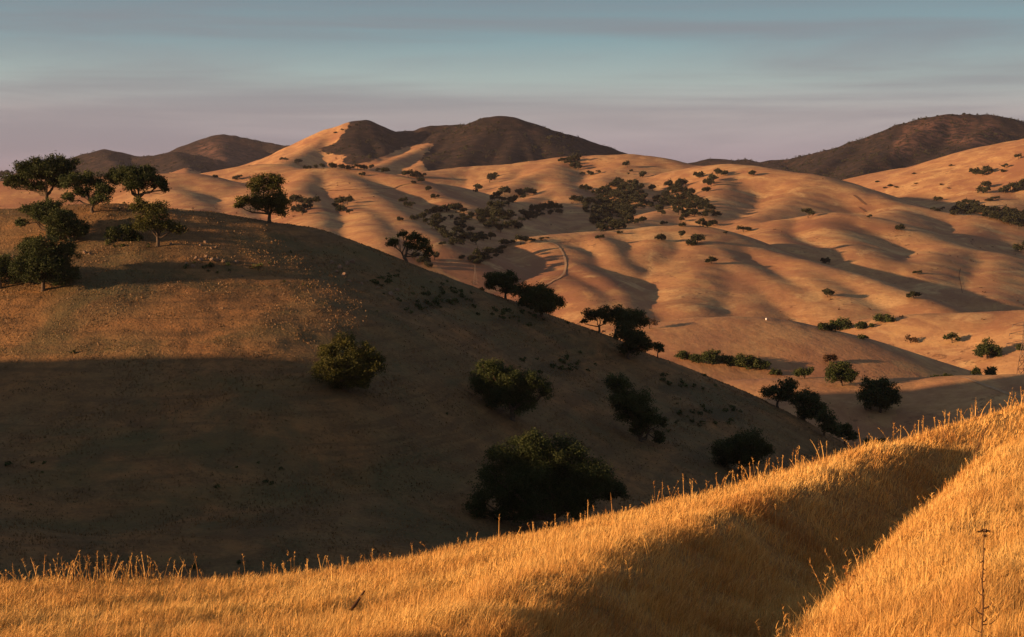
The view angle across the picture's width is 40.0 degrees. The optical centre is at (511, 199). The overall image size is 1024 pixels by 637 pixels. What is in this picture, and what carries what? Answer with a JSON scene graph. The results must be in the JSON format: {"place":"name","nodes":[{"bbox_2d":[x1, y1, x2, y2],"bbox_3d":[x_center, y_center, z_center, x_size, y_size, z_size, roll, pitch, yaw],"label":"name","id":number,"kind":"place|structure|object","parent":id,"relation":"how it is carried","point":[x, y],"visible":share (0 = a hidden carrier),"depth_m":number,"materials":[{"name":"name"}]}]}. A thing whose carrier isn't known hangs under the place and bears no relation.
{"place":"outdoors","nodes":[
{"label":"outdoors","id":0,"kind":"place"},
{"bbox_2d":[0,203,855,585],"bbox_3d":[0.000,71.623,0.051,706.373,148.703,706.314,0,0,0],"label":"hill","id":1,"kind":"structure","parent":0,"point":[156,463],"depth_m":198.04,"materials":[{"name":"brown plant"}]},
{"bbox_2d":[0,251,32,288],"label":"oak tree","id":2,"kind":"object","parent":1,"relation":"on","point":[4,260],"visible":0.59,"depth_m":226.85,"materials":[{"name":"green plant"}]},
{"bbox_2d":[0,150,83,200],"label":"oak tree","id":3,"kind":"object","parent":1,"relation":"on","point":[51,169],"visible":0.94,"depth_m":267.37,"materials":[{"name":"green plant"}]},
{"bbox_2d":[6,233,83,291],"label":"oak tree","id":4,"kind":"object","parent":1,"relation":"on","point":[51,262],"visible":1,"depth_m":224.73,"materials":[{"name":"green plant"}]},
{"bbox_2d":[14,197,78,239],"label":"oak tree","id":5,"kind":"object","parent":1,"relation":"on","point":[37,209],"visible":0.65,"depth_m":246.76,"materials":[{"name":"green plant"}]},
{"bbox_2d":[37,207,93,241],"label":"oak tree","id":6,"kind":"object","parent":1,"relation":"on","point":[62,224],"visible":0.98,"depth_m":243.08,"materials":[{"name":"green plant"}]},
{"bbox_2d":[56,167,116,212],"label":"oak tree","id":7,"kind":"object","parent":1,"relation":"on","point":[92,181],"visible":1,"depth_m":257.31,"materials":[{"name":"green plant"}]},
{"bbox_2d":[103,223,141,241],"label":"bush","id":8,"kind":"object","parent":1,"relation":"on","point":[124,229],"visible":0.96,"depth_m":244.71,"materials":[{"name":"green plant"}]},
{"bbox_2d":[100,162,171,212],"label":"oak tree","id":9,"kind":"object","parent":1,"relation":"on","point":[133,178],"visible":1,"depth_m":258.32,"materials":[{"name":"green plant"}]},
{"bbox_2d":[126,196,188,246],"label":"oak tree","id":10,"kind":"object","parent":1,"relation":"on","point":[150,210],"visible":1,"depth_m":243.40,"materials":[{"name":"green plant"}]},
{"bbox_2d":[233,172,292,222],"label":"oak tree","id":11,"kind":"object","parent":1,"relation":"on","point":[275,202],"visible":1,"depth_m":271.56,"materials":[{"name":"green plant"}]},
{"bbox_2d":[306,330,387,392],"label":"oak tree","id":12,"kind":"object","parent":1,"relation":"on","point":[349,366],"visible":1,"depth_m":191.14,"materials":[{"name":"green plant"}]},
{"bbox_2d":[4,202,808,577],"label":"hillside scrub","id":13,"kind":"object","parent":1,"relation":"on","point":[436,300],"visible":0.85,"depth_m":258.48,"materials":[{"name":"green plant"}]},
{"bbox_2d":[385,229,434,261],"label":"oak tree","id":14,"kind":"object","parent":1,"relation":"on","point":[421,244],"visible":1,"depth_m":282.49,"materials":[{"name":"green plant"}]},
{"bbox_2d":[482,269,520,298],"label":"oak tree","id":15,"kind":"object","parent":1,"relation":"on","point":[504,281],"visible":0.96,"depth_m":291.93,"materials":[{"name":"green plant"}]},
{"bbox_2d":[467,356,553,421],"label":"oak tree","id":16,"kind":"object","parent":1,"relation":"on","point":[510,387],"visible":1,"depth_m":209.71,"materials":[{"name":"green plant"}]},
{"bbox_2d":[509,281,567,316],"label":"oak tree","id":17,"kind":"object","parent":1,"relation":"on","point":[540,298],"visible":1,"depth_m":286.45,"materials":[{"name":"green plant"}]},
{"bbox_2d":[461,427,629,529],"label":"oak tree","id":18,"kind":"object","parent":1,"relation":"on","point":[535,474],"visible":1,"depth_m":168.13,"materials":[{"name":"green plant"}]},
{"bbox_2d":[579,304,613,332],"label":"oak tree","id":19,"kind":"object","parent":1,"relation":"on","point":[604,314],"visible":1,"depth_m":295.43,"materials":[{"name":"green plant"}]},
{"bbox_2d":[609,304,649,338],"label":"oak tree","id":20,"kind":"object","parent":1,"relation":"on","point":[629,315],"visible":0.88,"depth_m":294.14,"materials":[{"name":"green plant"}]},
{"bbox_2d":[609,319,655,359],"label":"oak tree","id":21,"kind":"object","parent":1,"relation":"on","point":[632,338],"visible":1,"depth_m":281.75,"materials":[{"name":"green plant"}]},
{"bbox_2d":[601,372,668,443],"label":"oak tree","id":22,"kind":"object","parent":1,"relation":"on","point":[635,408],"visible":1,"depth_m":230.16,"materials":[{"name":"green plant"}]},
{"bbox_2d":[652,341,665,357],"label":"oak tree","id":23,"kind":"object","parent":1,"relation":"on","point":[658,348],"visible":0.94,"depth_m":295.92,"materials":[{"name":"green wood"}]},
{"bbox_2d":[707,426,775,473],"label":"oak tree","id":24,"kind":"object","parent":1,"relation":"on","point":[742,448],"visible":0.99,"depth_m":230.26,"materials":[{"name":"green plant"}]},
{"bbox_2d":[758,375,799,407],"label":"oak tree","id":25,"kind":"object","parent":1,"relation":"on","point":[772,391],"visible":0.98,"depth_m":299.26,"materials":[{"name":"green plant"}]},
{"bbox_2d":[788,385,828,420],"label":"oak tree","id":26,"kind":"object","parent":1,"relation":"on","point":[810,406],"visible":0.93,"depth_m":298.16,"materials":[{"name":"green plant"}]},
{"bbox_2d":[813,405,843,437],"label":"oak tree","id":27,"kind":"object","parent":1,"relation":"on","point":[829,422],"visible":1,"depth_m":288.98,"materials":[{"name":"green plant"}]},
{"bbox_2d":[832,422,858,444],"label":"oak tree","id":28,"kind":"object","parent":1,"relation":"on","point":[847,428],"visible":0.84,"depth_m":298.49,"materials":[{"name":"green plant"}]},
{"bbox_2d":[0,139,1023,448],"bbox_3d":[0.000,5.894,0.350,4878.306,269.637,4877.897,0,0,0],"label":"rolling hills","id":29,"kind":"structure","parent":0,"point":[736,293],"depth_m":1043.41,"materials":[{"name":"brown plant"}]},
{"bbox_2d":[289,194,304,204],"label":"oak tree","id":30,"kind":"object","parent":29,"relation":"on","point":[293,197],"visible":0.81,"depth_m":1188.91,"materials":[{"name":"green plant"}]},
{"bbox_2d":[290,203,305,211],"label":"oak tree","id":31,"kind":"object","parent":29,"relation":"on","point":[296,207],"visible":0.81,"depth_m":1130.82,"materials":[{"name":"green plant"}]},
{"bbox_2d":[304,194,320,203],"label":"oak tree","id":32,"kind":"object","parent":29,"relation":"on","point":[311,199],"visible":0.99,"depth_m":1157.00,"materials":[{"name":"green plant"}]},
{"bbox_2d":[335,204,347,210],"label":"oak tree","id":33,"kind":"object","parent":29,"relation":"on","point":[340,207],"visible":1,"depth_m":1140.95,"materials":[{"name":"green plant"}]},
{"bbox_2d":[341,194,353,204],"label":"oak tree","id":34,"kind":"object","parent":29,"relation":"on","point":[348,198],"visible":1,"depth_m":1194.73,"materials":[{"name":"green plant"}]},
{"bbox_2d":[410,170,421,177],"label":"oak tree","id":35,"kind":"object","parent":29,"relation":"on","point":[417,174],"visible":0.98,"depth_m":1991.21,"materials":[{"name":"green plant"}]},
{"bbox_2d":[416,256,430,263],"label":"oak tree","id":36,"kind":"object","parent":29,"relation":"on","point":[422,259],"visible":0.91,"depth_m":898.53,"materials":[{"name":"green plant"}]},
{"bbox_2d":[472,246,483,254],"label":"oak tree","id":37,"kind":"object","parent":29,"relation":"on","point":[476,251],"visible":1,"depth_m":931.60,"materials":[{"name":"green plant"}]},
{"bbox_2d":[481,246,496,255],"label":"oak tree","id":38,"kind":"object","parent":29,"relation":"on","point":[489,249],"visible":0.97,"depth_m":953.94,"materials":[{"name":"green plant"}]},
{"bbox_2d":[488,216,499,222],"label":"oak tree","id":39,"kind":"object","parent":29,"relation":"on","point":[492,219],"visible":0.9,"depth_m":1190.13,"materials":[{"name":"green plant"}]},
{"bbox_2d":[487,200,501,208],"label":"oak tree","id":40,"kind":"object","parent":29,"relation":"on","point":[491,204],"visible":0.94,"depth_m":1291.36,"materials":[{"name":"green plant"}]},
{"bbox_2d":[489,208,506,217],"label":"oak tree","id":41,"kind":"object","parent":29,"relation":"on","point":[498,212],"visible":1,"depth_m":1208.92,"materials":[{"name":"green plant"}]},
{"bbox_2d":[494,223,504,231],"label":"oak tree","id":42,"kind":"object","parent":29,"relation":"on","point":[499,226],"visible":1,"depth_m":1158.18,"materials":[{"name":"green plant"}]},
{"bbox_2d":[498,186,510,194],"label":"oak tree","id":43,"kind":"object","parent":29,"relation":"on","point":[504,189],"visible":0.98,"depth_m":1713.64,"materials":[{"name":"green plant"}]},
{"bbox_2d":[501,219,515,226],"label":"oak tree","id":44,"kind":"object","parent":29,"relation":"on","point":[510,222],"visible":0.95,"depth_m":1182.62,"materials":[{"name":"green plant"}]},
{"bbox_2d":[0,164,1023,332],"bbox_3d":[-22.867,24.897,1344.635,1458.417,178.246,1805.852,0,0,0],"label":"rangeland scrub","id":45,"kind":"object","parent":29,"relation":"on","point":[602,331],"visible":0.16,"depth_m":1143.65,"materials":[{"name":"green plant"}]},
{"bbox_2d":[514,188,525,195],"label":"oak tree","id":46,"kind":"object","parent":29,"relation":"on","point":[520,191],"visible":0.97,"depth_m":1722.22,"materials":[{"name":"green plant"}]},
{"bbox_2d":[514,234,529,244],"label":"oak tree","id":47,"kind":"object","parent":29,"relation":"on","point":[523,238],"visible":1,"depth_m":1028.14,"materials":[{"name":"green plant"}]},
{"bbox_2d":[523,213,534,218],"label":"oak tree","id":48,"kind":"object","parent":29,"relation":"on","point":[528,215],"visible":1,"depth_m":1379.62,"materials":[{"name":"green plant"}]},
{"bbox_2d":[590,207,603,213],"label":"oak tree","id":49,"kind":"object","parent":29,"relation":"on","point":[599,210],"visible":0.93,"depth_m":1517.03,"materials":[{"name":"green plant"}]},
{"bbox_2d":[607,218,624,229],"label":"oak tree","id":50,"kind":"object","parent":29,"relation":"on","point":[616,222],"visible":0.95,"depth_m":1262.35,"materials":[{"name":"green plant"}]},
{"bbox_2d":[212,113,1023,259],"bbox_3d":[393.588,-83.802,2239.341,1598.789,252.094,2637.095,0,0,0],"label":"distant brush","id":51,"kind":"object","parent":29,"relation":"on","point":[460,225],"visible":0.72,"depth_m":1265.91,"materials":[{"name":"green plant"}]},
{"bbox_2d":[616,182,631,189],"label":"oak tree","id":52,"kind":"object","parent":29,"relation":"on","point":[621,186],"visible":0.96,"depth_m":1763.33,"materials":[{"name":"green plant"}]},
{"bbox_2d":[621,207,635,213],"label":"oak tree","id":53,"kind":"object","parent":29,"relation":"on","point":[631,210],"visible":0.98,"depth_m":1515.61,"materials":[{"name":"green plant"}]},
{"bbox_2d":[645,316,659,328],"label":"oak tree","id":54,"kind":"object","parent":29,"relation":"on","point":[653,322],"visible":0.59,"depth_m":523.03,"materials":[{"name":"green plant"}]},
{"bbox_2d":[654,233,665,239],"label":"oak tree","id":55,"kind":"object","parent":29,"relation":"on","point":[661,236],"visible":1,"depth_m":1049.96,"materials":[{"name":"green plant"}]},
{"bbox_2d":[675,178,688,184],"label":"oak tree","id":56,"kind":"object","parent":29,"relation":"on","point":[682,181],"visible":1,"depth_m":1777.12,"materials":[{"name":"green plant"}]},
{"bbox_2d":[674,350,691,359],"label":"oak tree","id":57,"kind":"object","parent":29,"relation":"on","point":[683,354],"visible":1,"depth_m":489.83,"materials":[{"name":"green plant"}]},
{"bbox_2d":[688,353,704,362],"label":"oak tree","id":58,"kind":"object","parent":29,"relation":"on","point":[695,358],"visible":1,"depth_m":487.34,"materials":[{"name":"green plant"}]},
{"bbox_2d":[691,233,705,243],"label":"oak tree","id":59,"kind":"object","parent":29,"relation":"on","point":[695,236],"visible":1,"depth_m":1042.16,"materials":[{"name":"green plant"}]},
{"bbox_2d":[693,171,705,177],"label":"oak tree","id":60,"kind":"object","parent":29,"relation":"on","point":[699,174],"visible":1,"depth_m":1812.56,"materials":[{"name":"green plant"}]},
{"bbox_2d":[698,201,712,207],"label":"oak tree","id":61,"kind":"object","parent":29,"relation":"on","point":[707,205],"visible":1,"depth_m":1467.89,"materials":[{"name":"green plant"}]},
{"bbox_2d":[704,255,717,263],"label":"oak tree","id":62,"kind":"object","parent":29,"relation":"on","point":[711,259],"visible":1,"depth_m":974.02,"materials":[{"name":"green plant"}]},
{"bbox_2d":[700,348,725,364],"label":"oak tree","id":63,"kind":"object","parent":29,"relation":"on","point":[712,356],"visible":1,"depth_m":486.37,"materials":[{"name":"green plant"}]},
{"bbox_2d":[718,353,737,366],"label":"oak tree","id":64,"kind":"object","parent":29,"relation":"on","point":[730,360],"visible":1,"depth_m":488.06,"materials":[{"name":"green plant"}]},
{"bbox_2d":[734,353,759,369],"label":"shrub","id":65,"kind":"object","parent":29,"relation":"on","point":[744,361],"visible":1,"depth_m":486.52,"materials":[{"name":"green plant"}]},
{"bbox_2d":[749,356,771,369],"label":"oak tree","id":66,"kind":"object","parent":29,"relation":"on","point":[764,364],"visible":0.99,"depth_m":486.79,"materials":[{"name":"green plant"}]},
{"bbox_2d":[769,368,782,374],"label":"oak tree","id":67,"kind":"object","parent":29,"relation":"on","point":[776,372],"visible":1,"depth_m":484.45,"materials":[{"name":"green plant"}]},
{"bbox_2d":[791,367,814,378],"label":"bush","id":68,"kind":"object","parent":29,"relation":"on","point":[808,371],"visible":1,"depth_m":400.00,"materials":[{"name":"green plant"}]},
{"bbox_2d":[801,208,814,217],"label":"oak tree","id":69,"kind":"object","parent":29,"relation":"on","point":[809,211],"visible":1,"depth_m":1347.41,"materials":[{"name":"green plant"}]},
{"bbox_2d":[817,322,831,329],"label":"oak tree","id":70,"kind":"object","parent":29,"relation":"on","point":[825,326],"visible":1,"depth_m":532.87,"materials":[{"name":"green plant"}]},
{"bbox_2d":[822,287,834,296],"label":"oak tree","id":71,"kind":"object","parent":29,"relation":"on","point":[827,291],"visible":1,"depth_m":876.89,"materials":[{"name":"green plant"}]},
{"bbox_2d":[823,354,838,361],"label":"oak tree","id":72,"kind":"object","parent":29,"relation":"on","point":[830,357],"visible":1,"depth_m":495.67,"materials":[{"name":"green plant"}]},
{"bbox_2d":[828,318,843,331],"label":"oak tree","id":73,"kind":"object","parent":29,"relation":"on","point":[836,325],"visible":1,"depth_m":535.27,"materials":[{"name":"green plant"}]},
{"bbox_2d":[824,360,859,385],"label":"oak tree","id":74,"kind":"object","parent":29,"relation":"on","point":[844,371],"visible":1,"depth_m":389.44,"materials":[{"name":"green plant"}]},
{"bbox_2d":[835,316,853,329],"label":"oak tree","id":75,"kind":"object","parent":29,"relation":"on","point":[847,323],"visible":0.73,"depth_m":777.27,"materials":[{"name":"green plant"}]},
{"bbox_2d":[854,321,867,329],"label":"oak tree","id":76,"kind":"object","parent":29,"relation":"on","point":[861,325],"visible":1,"depth_m":767.38,"materials":[{"name":"green plant"}]},
{"bbox_2d":[862,437,885,446],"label":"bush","id":77,"kind":"object","parent":29,"relation":"on","point":[881,438],"visible":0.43,"depth_m":349.51,"materials":[{"name":"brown plant"}]},
{"bbox_2d":[855,374,902,412],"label":"oak tree","id":78,"kind":"object","parent":29,"relation":"on","point":[880,393],"visible":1,"depth_m":369.49,"materials":[{"name":"green plant"}]},
{"bbox_2d":[872,313,895,322],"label":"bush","id":79,"kind":"object","parent":29,"relation":"on","point":[886,317],"visible":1,"depth_m":769.05,"materials":[{"name":"green plant"}]},
{"bbox_2d":[904,334,917,342],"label":"oak tree","id":80,"kind":"object","parent":29,"relation":"on","point":[912,339],"visible":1,"depth_m":729.10,"materials":[{"name":"green plant"}]},
{"bbox_2d":[906,290,921,298],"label":"oak tree","id":81,"kind":"object","parent":29,"relation":"on","point":[912,293],"visible":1,"depth_m":866.50,"materials":[{"name":"green plant"}]},
{"bbox_2d":[943,332,959,342],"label":"oak tree","id":82,"kind":"object","parent":29,"relation":"on","point":[951,335],"visible":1,"depth_m":719.67,"materials":[{"name":"green plant"}]},
{"bbox_2d":[969,167,980,174],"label":"oak tree","id":83,"kind":"object","parent":29,"relation":"on","point":[975,170],"visible":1,"depth_m":2015.17,"materials":[{"name":"green plant"}]},
{"bbox_2d":[970,366,982,374],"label":"bush","id":84,"kind":"object","parent":29,"relation":"on","point":[975,371],"visible":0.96,"depth_m":512.12,"materials":[{"name":"green plant"}]},
{"bbox_2d":[976,185,990,192],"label":"oak tree","id":85,"kind":"object","parent":29,"relation":"on","point":[980,188],"visible":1,"depth_m":1887.08,"materials":[{"name":"green plant"}]},
{"bbox_2d":[972,336,1002,358],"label":"oak tree","id":86,"kind":"object","parent":29,"relation":"on","point":[986,348],"visible":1,"depth_m":679.19,"materials":[{"name":"green plant"}]},
{"bbox_2d":[981,165,993,172],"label":"oak tree","id":87,"kind":"object","parent":29,"relation":"on","point":[988,168],"visible":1,"depth_m":2006.27,"materials":[{"name":"green plant"}]},
{"bbox_2d":[981,211,995,218],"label":"oak tree","id":88,"kind":"object","parent":29,"relation":"on","point":[988,215],"visible":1,"depth_m":1506.26,"materials":[{"name":"green plant"}]},
{"bbox_2d":[983,366,997,374],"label":"bush","id":89,"kind":"object","parent":29,"relation":"on","point":[990,371],"visible":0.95,"depth_m":533.00,"materials":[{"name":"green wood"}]},
{"bbox_2d":[998,185,1010,192],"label":"oak tree","id":90,"kind":"object","parent":29,"relation":"on","point":[1005,188],"visible":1,"depth_m":1882.22,"materials":[{"name":"green plant"}]},
{"bbox_2d":[1003,214,1017,224],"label":"oak tree","id":91,"kind":"object","parent":29,"relation":"on","point":[1015,217],"visible":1,"depth_m":1488.77,"materials":[{"name":"green plant"}]},
{"bbox_2d":[1006,322,1023,373],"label":"lattice pylon","id":92,"kind":"object","parent":29,"relation":"on","point":[1021,346],"visible":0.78,"depth_m":599.46,"materials":[{"name":"silver metal"}]},
{"bbox_2d":[1010,243,1023,251],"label":"oak tree","id":93,"kind":"object","parent":29,"relation":"on","point":[1017,247],"visible":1,"depth_m":1315.10,"materials":[{"name":"green plant"}]},
{"bbox_2d":[0,114,1023,179],"bbox_3d":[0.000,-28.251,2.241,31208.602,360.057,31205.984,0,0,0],"label":"mountains","id":94,"kind":"structure","parent":0,"point":[313,149],"depth_m":2963.83,"materials":[{"name":"brown soil"}]},
{"bbox_2d":[0,113,1023,180],"bbox_3d":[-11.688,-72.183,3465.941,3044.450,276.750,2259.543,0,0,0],"label":"mountain chaparral","id":95,"kind":"object","parent":94,"relation":"on","point":[548,137],"visible":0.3,"depth_m":2973.99,"materials":[{"name":"brown plant"}]},
{"bbox_2d":[0,403,1023,636],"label":"foreground slope","id":96,"kind":"structure","parent":0,"point":[935,460],"depth_m":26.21,"materials":[{"name":"plant"}]},
{"bbox_2d":[350,590,364,610],"bbox_3d":[-1.756,4.562,16.000,0.038,0.184,0.254,0,0,31],"label":"stick","id":97,"kind":"object","parent":96,"relation":"on","point":[355,603],"visible":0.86,"depth_m":15.97,"materials":[{"name":"brown wood"}]},
{"bbox_2d":[0,387,1023,636],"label":"tall oat stalks","id":98,"kind":"object","parent":96,"relation":"on","point":[144,579],"visible":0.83,"depth_m":21.67,"materials":[{"name":"plant"}]},
{"bbox_2d":[841,565,855,611],"bbox_3d":[3.013,3.558,12.599,0.136,0.567,0.060,0,0,0],"label":"dead weed","id":99,"kind":"object","parent":96,"relation":"on","point":[846,572],"visible":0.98,"depth_m":12.60,"materials":[{"name":"plant"}]},
{"bbox_2d":[968,529,997,636],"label":"dead weed","id":100,"kind":"object","parent":96,"relation":"on","point":[982,581],"visible":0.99,"depth_m":8.60,"materials":[{"name":"brown plant"}]},
{"bbox_2d":[0,0,1023,175],"label":"sky","id":101,"kind":"structure","parent":0,"point":[686,81],"materials":[{"name":"blue"}]},
{"bbox_2d":[542,239,566,283],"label":"track","id":102,"kind":"structure","parent":0,"point":[564,271],"depth_m":956.69,"materials":[{"name":"soil"}]},
{"bbox_2d":[961,377,1023,399],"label":"track","id":103,"kind":"structure","parent":0,"point":[1002,391],"depth_m":372.82,"materials":[{"name":"soil"}]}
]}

